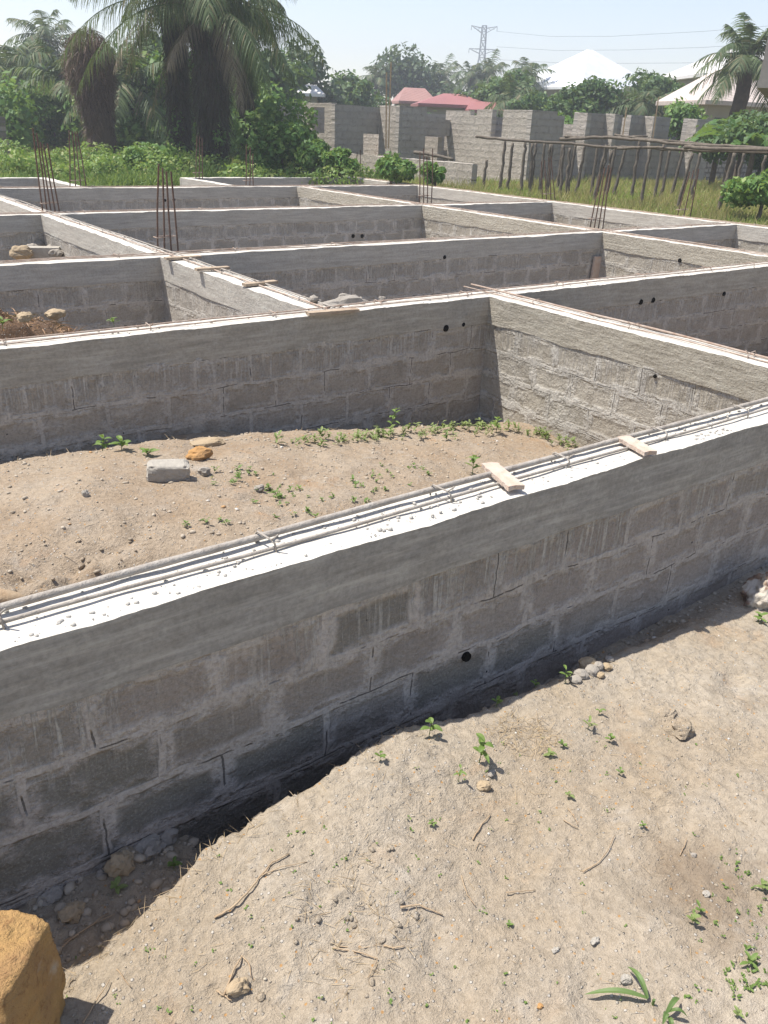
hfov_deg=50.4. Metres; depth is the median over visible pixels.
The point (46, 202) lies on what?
starter bars
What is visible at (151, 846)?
stone
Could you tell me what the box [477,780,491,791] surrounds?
stone
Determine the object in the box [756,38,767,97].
house
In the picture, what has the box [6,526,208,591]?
clods
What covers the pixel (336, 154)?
bush
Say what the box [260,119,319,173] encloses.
bush
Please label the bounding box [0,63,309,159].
undergrowth
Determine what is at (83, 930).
twig
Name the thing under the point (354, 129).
unfinished house
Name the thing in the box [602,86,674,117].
palm tree
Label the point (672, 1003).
grass plant
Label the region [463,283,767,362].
reinforcement bars
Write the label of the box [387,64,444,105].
tree
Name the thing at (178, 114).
oil palm
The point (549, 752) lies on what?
seedling
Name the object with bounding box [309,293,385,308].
rubble pile
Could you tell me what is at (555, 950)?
stone
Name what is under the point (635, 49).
power line
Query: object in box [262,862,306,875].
twig
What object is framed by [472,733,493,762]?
seedling
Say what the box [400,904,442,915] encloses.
twig
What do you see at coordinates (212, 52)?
oil palm
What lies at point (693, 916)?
seedling
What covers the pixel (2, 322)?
weed
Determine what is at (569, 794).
seedling
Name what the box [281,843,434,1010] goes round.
straw
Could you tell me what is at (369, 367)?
foundation wall
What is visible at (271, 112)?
bush
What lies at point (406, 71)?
tree
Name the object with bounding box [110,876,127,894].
seedling
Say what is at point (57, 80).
palm tree
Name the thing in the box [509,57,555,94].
palm tree
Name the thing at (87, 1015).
twig
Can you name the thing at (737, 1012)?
seedling
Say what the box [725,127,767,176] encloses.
banana plant
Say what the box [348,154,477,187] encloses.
house footing
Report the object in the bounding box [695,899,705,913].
seedling
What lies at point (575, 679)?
stone
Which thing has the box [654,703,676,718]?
stone
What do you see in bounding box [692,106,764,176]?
bush
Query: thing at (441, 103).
house
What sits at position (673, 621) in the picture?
rubble
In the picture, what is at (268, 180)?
foundation wall
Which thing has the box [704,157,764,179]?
garden wall
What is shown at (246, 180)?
starter bars
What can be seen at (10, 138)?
tree
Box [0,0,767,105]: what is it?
sky
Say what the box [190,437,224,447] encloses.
stone
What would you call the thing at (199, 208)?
reinforcement bars
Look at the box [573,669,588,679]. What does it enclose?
stone
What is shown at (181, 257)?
board
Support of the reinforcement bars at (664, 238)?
on the foundation wall at (622, 254)
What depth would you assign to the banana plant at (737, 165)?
29.80 m
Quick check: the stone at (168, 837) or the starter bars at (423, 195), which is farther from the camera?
the starter bars at (423, 195)
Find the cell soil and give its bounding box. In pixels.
[0,422,580,595]
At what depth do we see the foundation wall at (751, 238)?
15.80 m
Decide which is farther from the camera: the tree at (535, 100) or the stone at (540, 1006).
the tree at (535, 100)
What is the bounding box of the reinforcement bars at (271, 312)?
[0,261,767,345]
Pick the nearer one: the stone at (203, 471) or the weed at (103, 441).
the stone at (203, 471)
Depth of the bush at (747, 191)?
16.75 m
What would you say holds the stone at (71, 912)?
on the sandy ground at (551, 875)
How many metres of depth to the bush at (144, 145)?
22.16 m
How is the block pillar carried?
on the field ground
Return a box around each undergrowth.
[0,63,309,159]
[0,137,380,184]
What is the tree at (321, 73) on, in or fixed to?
on the field ground
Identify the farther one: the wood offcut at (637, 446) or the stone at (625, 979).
the wood offcut at (637, 446)
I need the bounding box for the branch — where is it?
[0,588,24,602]
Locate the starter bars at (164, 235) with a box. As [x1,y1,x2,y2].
[153,164,178,252]
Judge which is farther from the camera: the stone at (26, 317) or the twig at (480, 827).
the stone at (26, 317)
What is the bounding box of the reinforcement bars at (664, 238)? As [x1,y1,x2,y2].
[301,185,767,255]
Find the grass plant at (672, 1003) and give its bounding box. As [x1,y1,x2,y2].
[586,966,686,1023]
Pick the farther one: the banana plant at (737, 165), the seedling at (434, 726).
the banana plant at (737, 165)
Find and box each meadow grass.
[0,146,364,176]
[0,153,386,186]
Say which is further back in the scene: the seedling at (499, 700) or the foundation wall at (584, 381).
the foundation wall at (584, 381)
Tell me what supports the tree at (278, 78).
on the field ground
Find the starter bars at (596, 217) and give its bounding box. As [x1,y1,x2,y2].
[587,165,611,228]
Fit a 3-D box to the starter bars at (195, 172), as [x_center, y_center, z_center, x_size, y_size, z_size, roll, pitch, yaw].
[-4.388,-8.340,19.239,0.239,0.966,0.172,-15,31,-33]
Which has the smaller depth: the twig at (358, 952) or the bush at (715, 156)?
the twig at (358, 952)
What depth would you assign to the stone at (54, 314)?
5.42 m
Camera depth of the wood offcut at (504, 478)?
3.18 m
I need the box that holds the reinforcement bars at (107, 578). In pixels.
[0,397,767,629]
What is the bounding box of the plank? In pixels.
[305,307,359,315]
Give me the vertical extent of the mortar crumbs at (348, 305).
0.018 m
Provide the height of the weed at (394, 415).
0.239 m
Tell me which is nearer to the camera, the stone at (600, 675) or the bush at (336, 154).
the stone at (600, 675)
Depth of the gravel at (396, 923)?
2.27 m
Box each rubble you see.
[32,836,203,961]
[482,566,767,709]
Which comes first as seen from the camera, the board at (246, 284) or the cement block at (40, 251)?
the board at (246, 284)
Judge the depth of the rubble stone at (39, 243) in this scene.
11.25 m
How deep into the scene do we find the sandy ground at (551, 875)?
2.44 m
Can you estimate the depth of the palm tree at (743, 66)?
34.07 m
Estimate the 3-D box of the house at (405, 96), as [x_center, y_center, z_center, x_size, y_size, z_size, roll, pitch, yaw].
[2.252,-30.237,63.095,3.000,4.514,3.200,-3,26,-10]
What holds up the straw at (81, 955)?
on the sandy ground at (551, 875)
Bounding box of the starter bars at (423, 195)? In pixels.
[418,148,432,202]
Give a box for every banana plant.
[669,116,724,178]
[678,133,720,185]
[679,117,751,189]
[705,117,741,178]
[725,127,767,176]
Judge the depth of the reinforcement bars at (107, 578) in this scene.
2.75 m
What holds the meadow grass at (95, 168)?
on the field ground
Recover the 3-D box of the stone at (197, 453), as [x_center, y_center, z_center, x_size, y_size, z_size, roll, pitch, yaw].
[-1.070,-0.338,4.730,0.174,0.088,0.123,-15,31,-33]
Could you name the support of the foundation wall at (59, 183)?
on the field ground
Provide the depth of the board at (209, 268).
7.46 m
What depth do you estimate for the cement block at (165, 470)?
4.29 m
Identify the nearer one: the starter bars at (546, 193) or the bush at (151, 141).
the starter bars at (546, 193)
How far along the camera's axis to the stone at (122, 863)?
2.52 m
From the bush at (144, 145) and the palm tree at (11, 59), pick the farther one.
the palm tree at (11, 59)
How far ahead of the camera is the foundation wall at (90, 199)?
16.60 m
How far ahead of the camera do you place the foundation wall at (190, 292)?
7.89 m
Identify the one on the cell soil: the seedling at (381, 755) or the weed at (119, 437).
the weed at (119, 437)
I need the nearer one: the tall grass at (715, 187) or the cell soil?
the cell soil
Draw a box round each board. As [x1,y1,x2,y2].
[164,255,201,259]
[194,266,229,270]
[242,280,277,286]
[590,256,601,278]
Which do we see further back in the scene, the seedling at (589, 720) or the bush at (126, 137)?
the bush at (126, 137)
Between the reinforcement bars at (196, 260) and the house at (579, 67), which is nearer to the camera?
the reinforcement bars at (196, 260)
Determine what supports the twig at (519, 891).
on the sandy ground at (551, 875)
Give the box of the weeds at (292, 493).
[182,462,428,525]
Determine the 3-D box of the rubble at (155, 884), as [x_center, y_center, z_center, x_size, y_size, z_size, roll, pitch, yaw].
[-0.790,1.312,2.539,0.804,0.418,0.308,-15,31,-33]
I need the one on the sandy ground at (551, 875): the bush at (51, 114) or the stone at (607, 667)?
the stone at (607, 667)
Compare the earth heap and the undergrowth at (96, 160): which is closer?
the earth heap
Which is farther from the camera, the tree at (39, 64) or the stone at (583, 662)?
the tree at (39, 64)
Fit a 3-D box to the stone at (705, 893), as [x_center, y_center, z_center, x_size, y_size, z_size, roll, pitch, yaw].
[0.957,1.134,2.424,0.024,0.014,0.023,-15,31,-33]
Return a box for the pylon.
[469,25,497,66]
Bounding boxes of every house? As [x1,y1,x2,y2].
[280,103,713,181]
[298,85,325,107]
[391,87,432,105]
[410,93,482,113]
[464,101,502,114]
[533,49,639,113]
[655,70,767,155]
[663,50,764,114]
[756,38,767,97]
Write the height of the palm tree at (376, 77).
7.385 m
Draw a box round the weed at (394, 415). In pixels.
[387,408,399,428]
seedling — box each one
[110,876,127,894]
[167,856,182,865]
[374,750,386,757]
[420,717,442,735]
[454,764,466,781]
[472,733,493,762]
[492,695,502,706]
[543,748,556,755]
[558,739,567,746]
[559,665,571,683]
[565,791,574,798]
[583,715,596,729]
[605,733,614,742]
[686,913,701,923]
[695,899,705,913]
[733,1005,744,1018]
[739,950,758,970]
[754,611,767,622]
[756,878,767,890]
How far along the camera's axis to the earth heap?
5.65 m
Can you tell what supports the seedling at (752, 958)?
on the sandy ground at (551, 875)
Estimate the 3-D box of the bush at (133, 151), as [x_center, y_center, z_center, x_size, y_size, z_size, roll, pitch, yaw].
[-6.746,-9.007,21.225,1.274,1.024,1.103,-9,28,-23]
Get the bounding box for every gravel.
[256,844,476,1012]
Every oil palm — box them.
[57,0,296,155]
[70,0,327,165]
[190,0,305,163]
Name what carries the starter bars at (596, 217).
attached to the foundation wall at (622, 254)
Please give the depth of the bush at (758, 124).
25.49 m
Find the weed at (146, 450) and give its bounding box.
[139,448,159,455]
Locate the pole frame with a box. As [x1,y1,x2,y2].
[475,134,767,210]
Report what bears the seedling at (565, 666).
on the sandy ground at (551, 875)
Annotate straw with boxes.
[0,424,536,577]
[62,722,432,993]
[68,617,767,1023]
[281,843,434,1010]
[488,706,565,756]
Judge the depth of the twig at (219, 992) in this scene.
2.09 m
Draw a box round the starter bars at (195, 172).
[193,136,202,179]
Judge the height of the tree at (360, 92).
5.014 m
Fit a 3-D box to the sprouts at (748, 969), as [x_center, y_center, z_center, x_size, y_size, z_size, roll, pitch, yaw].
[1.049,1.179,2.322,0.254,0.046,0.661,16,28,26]
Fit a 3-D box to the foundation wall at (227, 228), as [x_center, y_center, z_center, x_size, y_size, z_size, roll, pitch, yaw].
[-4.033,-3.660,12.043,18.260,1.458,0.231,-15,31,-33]
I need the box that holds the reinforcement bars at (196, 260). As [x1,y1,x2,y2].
[1,195,335,308]
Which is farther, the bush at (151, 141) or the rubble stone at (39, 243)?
the bush at (151, 141)
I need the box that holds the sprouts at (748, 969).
[684,855,767,998]
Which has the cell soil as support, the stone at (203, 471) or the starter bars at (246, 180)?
the stone at (203, 471)
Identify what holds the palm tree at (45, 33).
on the field ground
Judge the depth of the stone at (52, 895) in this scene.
2.45 m
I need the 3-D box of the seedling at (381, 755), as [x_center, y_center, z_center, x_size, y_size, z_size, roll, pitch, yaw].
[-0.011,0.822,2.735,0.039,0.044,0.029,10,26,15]
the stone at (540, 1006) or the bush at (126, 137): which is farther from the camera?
the bush at (126, 137)
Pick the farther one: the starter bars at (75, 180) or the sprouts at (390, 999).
the starter bars at (75, 180)
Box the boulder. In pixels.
[0,909,65,1023]
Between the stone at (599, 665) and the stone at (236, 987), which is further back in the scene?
the stone at (599, 665)
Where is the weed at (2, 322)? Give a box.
[0,316,10,328]
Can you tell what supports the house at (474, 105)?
on the field ground
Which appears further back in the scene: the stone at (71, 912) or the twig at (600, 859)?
the twig at (600, 859)
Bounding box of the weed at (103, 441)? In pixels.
[92,434,110,450]
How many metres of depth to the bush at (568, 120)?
31.52 m
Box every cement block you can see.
[28,246,59,258]
[146,459,189,482]
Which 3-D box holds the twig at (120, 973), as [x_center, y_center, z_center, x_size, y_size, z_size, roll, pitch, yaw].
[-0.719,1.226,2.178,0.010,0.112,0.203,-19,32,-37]
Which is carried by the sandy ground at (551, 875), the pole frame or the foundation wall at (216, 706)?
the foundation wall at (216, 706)
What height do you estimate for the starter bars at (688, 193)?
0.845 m
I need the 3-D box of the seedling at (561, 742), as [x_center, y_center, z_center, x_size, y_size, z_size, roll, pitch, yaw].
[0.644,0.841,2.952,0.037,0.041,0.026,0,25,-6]
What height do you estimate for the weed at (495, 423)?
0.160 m
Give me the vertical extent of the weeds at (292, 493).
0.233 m
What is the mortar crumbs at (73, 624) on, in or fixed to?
on the foundation wall at (216, 706)
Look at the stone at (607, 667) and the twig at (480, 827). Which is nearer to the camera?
the twig at (480, 827)
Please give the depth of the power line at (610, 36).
198.57 m
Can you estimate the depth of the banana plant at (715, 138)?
28.41 m
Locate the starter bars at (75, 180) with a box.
[68,130,86,185]
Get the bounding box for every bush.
[22,90,73,146]
[104,145,146,173]
[113,43,169,149]
[117,77,279,156]
[138,141,183,171]
[229,95,317,163]
[245,134,290,173]
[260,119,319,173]
[294,138,331,176]
[321,146,360,177]
[374,151,417,183]
[418,160,446,185]
[557,109,587,123]
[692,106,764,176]
[717,111,767,175]
[719,168,767,219]
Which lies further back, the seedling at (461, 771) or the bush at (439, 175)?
the bush at (439, 175)
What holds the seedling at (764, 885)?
on the sandy ground at (551, 875)
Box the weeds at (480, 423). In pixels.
[274,417,576,449]
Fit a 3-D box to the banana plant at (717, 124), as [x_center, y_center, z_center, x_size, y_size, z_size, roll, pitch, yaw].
[12.760,-14.575,32.864,2.716,2.403,2.320,18,29,30]
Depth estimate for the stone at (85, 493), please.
3.99 m
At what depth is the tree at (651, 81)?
45.95 m
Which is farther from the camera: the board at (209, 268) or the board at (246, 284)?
the board at (209, 268)
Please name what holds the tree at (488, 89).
on the field ground
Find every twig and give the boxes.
[61,913,108,946]
[63,914,114,941]
[82,979,109,1023]
[101,957,130,986]
[214,853,288,917]
[216,990,231,1000]
[223,955,251,995]
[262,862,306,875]
[333,947,377,977]
[383,944,404,948]
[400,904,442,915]
[461,875,474,904]
[472,814,490,839]
[506,889,534,892]
[583,835,614,871]
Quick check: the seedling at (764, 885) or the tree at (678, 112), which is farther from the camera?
the tree at (678, 112)
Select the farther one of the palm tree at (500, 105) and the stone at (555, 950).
the palm tree at (500, 105)
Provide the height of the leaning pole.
0.191 m
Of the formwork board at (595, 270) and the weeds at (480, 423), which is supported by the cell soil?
the weeds at (480, 423)
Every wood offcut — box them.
[481,462,524,491]
[618,436,656,455]
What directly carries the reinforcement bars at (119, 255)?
on the foundation wall at (92, 293)
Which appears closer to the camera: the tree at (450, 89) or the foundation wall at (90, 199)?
the foundation wall at (90, 199)
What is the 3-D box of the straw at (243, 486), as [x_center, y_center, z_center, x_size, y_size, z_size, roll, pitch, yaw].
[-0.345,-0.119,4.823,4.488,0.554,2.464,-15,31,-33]
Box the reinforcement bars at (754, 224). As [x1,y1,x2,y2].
[344,175,766,226]
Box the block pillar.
[0,117,9,154]
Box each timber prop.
[385,72,386,148]
[388,62,391,148]
[622,107,626,134]
[652,97,658,137]
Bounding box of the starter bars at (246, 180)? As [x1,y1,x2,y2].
[243,145,253,185]
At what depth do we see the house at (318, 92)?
50.92 m
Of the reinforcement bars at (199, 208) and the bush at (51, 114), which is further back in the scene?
the bush at (51, 114)
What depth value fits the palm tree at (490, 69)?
78.27 m
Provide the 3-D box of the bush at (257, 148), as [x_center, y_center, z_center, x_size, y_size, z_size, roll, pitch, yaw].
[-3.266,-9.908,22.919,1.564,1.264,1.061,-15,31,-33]
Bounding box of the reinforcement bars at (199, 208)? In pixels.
[0,200,546,214]
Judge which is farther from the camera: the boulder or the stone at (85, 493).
the stone at (85, 493)
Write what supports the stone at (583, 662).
on the sandy ground at (551, 875)
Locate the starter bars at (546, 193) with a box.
[541,156,555,200]
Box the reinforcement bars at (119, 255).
[0,223,730,263]
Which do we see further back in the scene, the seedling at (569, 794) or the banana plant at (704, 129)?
the banana plant at (704, 129)
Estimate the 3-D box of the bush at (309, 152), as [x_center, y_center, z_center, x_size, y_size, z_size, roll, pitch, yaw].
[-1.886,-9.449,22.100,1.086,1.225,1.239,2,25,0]
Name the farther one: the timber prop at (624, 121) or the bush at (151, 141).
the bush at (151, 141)
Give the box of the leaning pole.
[413,151,453,160]
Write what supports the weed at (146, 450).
on the cell soil
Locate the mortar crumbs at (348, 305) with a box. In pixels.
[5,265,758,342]
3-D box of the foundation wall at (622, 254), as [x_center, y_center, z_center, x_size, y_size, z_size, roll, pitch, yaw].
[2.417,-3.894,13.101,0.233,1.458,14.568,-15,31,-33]
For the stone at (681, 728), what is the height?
0.068 m
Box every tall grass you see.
[387,173,767,226]
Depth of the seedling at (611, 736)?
3.00 m
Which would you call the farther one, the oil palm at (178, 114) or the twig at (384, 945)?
the oil palm at (178, 114)
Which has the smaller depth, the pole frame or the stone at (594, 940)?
the stone at (594, 940)
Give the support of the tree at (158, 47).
on the field ground
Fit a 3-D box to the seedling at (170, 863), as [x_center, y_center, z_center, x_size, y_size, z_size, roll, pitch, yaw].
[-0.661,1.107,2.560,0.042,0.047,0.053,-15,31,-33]
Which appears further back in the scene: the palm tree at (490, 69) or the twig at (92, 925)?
the palm tree at (490, 69)
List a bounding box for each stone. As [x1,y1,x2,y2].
[9,245,33,259]
[17,312,32,322]
[34,241,44,245]
[37,886,63,905]
[44,308,66,319]
[48,249,63,257]
[57,901,85,923]
[81,489,88,496]
[96,868,106,876]
[104,850,135,877]
[133,834,166,860]
[160,828,177,846]
[185,446,212,460]
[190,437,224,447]
[197,467,210,476]
[226,977,249,997]
[254,484,264,491]
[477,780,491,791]
[487,769,495,776]
[537,1003,543,1008]
[551,947,559,952]
[569,675,581,683]
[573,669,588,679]
[578,656,595,667]
[585,664,599,676]
[590,936,598,944]
[594,661,603,669]
[597,672,604,678]
[603,662,612,670]
[605,656,613,662]
[620,973,631,984]
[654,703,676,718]
[663,717,694,739]
[702,890,709,897]
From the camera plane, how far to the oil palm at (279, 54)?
26.54 m
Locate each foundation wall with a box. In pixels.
[0,177,38,186]
[0,185,417,213]
[0,195,324,322]
[0,202,551,261]
[0,223,736,331]
[0,262,767,461]
[0,402,767,909]
[39,177,78,185]
[180,177,229,185]
[187,177,352,184]
[295,171,767,252]
[297,187,767,277]
[478,294,767,446]
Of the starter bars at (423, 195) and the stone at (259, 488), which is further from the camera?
the starter bars at (423, 195)
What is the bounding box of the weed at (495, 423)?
[491,417,500,431]
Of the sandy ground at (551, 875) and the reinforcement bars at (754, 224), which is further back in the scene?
the reinforcement bars at (754, 224)
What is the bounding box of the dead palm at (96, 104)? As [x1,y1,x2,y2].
[58,26,122,156]
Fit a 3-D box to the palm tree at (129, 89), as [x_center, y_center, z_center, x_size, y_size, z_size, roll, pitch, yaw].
[-9.521,-15.440,30.912,4.670,4.101,5.103,8,26,11]
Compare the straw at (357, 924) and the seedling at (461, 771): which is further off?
the seedling at (461, 771)
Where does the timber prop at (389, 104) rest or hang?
on the field ground
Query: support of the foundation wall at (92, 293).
on the cell floor
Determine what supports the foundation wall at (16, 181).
on the field ground
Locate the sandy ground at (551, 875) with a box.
[17,565,767,1023]
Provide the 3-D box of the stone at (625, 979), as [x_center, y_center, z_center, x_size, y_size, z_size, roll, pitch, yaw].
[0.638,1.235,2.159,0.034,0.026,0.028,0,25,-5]
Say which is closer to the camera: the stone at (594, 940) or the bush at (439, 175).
the stone at (594, 940)
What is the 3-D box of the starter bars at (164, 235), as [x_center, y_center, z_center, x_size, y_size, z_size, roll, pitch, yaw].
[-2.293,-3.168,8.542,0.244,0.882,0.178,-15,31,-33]
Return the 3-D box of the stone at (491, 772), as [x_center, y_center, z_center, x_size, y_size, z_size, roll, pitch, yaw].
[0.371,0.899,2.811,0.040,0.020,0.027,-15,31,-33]
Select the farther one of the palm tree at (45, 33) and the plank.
the palm tree at (45, 33)
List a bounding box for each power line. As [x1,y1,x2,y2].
[497,26,763,36]
[507,43,764,50]
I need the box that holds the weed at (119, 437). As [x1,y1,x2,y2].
[110,435,131,449]
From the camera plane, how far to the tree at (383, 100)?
60.01 m
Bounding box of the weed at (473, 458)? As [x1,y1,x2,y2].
[465,455,480,474]
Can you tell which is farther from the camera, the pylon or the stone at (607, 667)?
the pylon
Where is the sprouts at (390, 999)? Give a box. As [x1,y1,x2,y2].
[66,737,766,1023]
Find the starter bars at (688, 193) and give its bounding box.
[676,169,698,216]
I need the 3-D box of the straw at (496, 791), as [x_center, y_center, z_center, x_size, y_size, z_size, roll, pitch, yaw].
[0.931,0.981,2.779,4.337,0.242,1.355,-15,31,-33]
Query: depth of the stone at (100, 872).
2.53 m
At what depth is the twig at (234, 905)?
2.31 m
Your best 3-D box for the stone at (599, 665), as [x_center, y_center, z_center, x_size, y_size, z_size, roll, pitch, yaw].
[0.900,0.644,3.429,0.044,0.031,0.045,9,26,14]
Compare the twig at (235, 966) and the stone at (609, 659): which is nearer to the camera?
the twig at (235, 966)
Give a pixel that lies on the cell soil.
(116, 506)
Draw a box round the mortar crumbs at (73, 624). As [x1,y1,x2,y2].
[4,404,767,641]
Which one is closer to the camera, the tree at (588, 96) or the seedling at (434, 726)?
the seedling at (434, 726)
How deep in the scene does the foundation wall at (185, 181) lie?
18.78 m
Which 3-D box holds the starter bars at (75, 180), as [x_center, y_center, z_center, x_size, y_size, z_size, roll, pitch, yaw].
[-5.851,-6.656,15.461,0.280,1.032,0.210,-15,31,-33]
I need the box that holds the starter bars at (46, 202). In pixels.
[32,128,59,211]
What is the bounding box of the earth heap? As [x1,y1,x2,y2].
[0,305,85,338]
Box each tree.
[0,29,84,146]
[0,39,61,86]
[0,40,54,89]
[0,89,39,139]
[4,9,90,67]
[60,45,193,149]
[112,25,228,80]
[225,49,316,104]
[278,34,346,107]
[324,69,381,106]
[358,60,396,105]
[368,41,440,97]
[370,94,391,106]
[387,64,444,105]
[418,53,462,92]
[428,76,476,95]
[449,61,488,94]
[453,66,538,116]
[464,49,509,95]
[484,72,536,116]
[506,90,561,110]
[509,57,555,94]
[543,75,629,118]
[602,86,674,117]
[619,68,684,114]
[663,96,712,140]
[689,12,767,179]
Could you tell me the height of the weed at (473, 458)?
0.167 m
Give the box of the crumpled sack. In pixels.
[740,571,767,609]
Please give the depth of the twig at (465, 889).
2.41 m
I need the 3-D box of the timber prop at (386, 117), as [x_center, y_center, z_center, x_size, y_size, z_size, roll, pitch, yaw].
[0.068,-12.124,24.687,0.100,2.067,0.120,2,25,-1]
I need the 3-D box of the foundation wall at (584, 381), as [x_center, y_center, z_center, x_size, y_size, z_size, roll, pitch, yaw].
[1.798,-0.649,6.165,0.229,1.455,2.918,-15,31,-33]
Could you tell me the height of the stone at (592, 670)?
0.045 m
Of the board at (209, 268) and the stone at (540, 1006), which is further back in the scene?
the board at (209, 268)
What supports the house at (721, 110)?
on the field ground
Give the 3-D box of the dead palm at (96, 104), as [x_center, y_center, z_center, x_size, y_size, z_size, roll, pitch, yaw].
[-9.258,-12.996,26.161,2.146,4.488,1.993,-15,31,-33]
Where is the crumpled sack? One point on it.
(754, 592)
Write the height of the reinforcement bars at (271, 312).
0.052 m
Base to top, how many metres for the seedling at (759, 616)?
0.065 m
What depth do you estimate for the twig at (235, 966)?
2.13 m
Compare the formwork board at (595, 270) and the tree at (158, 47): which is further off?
the tree at (158, 47)
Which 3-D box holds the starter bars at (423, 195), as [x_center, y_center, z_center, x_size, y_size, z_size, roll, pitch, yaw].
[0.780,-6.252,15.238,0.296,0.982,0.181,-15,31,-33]
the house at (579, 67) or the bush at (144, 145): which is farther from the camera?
the house at (579, 67)
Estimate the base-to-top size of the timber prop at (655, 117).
1.267 m
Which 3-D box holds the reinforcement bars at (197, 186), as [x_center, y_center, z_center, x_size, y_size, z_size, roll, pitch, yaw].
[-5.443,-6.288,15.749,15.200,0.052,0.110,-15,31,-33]
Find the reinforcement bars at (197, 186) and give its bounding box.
[0,184,411,187]
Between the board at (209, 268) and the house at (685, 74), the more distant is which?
the house at (685, 74)

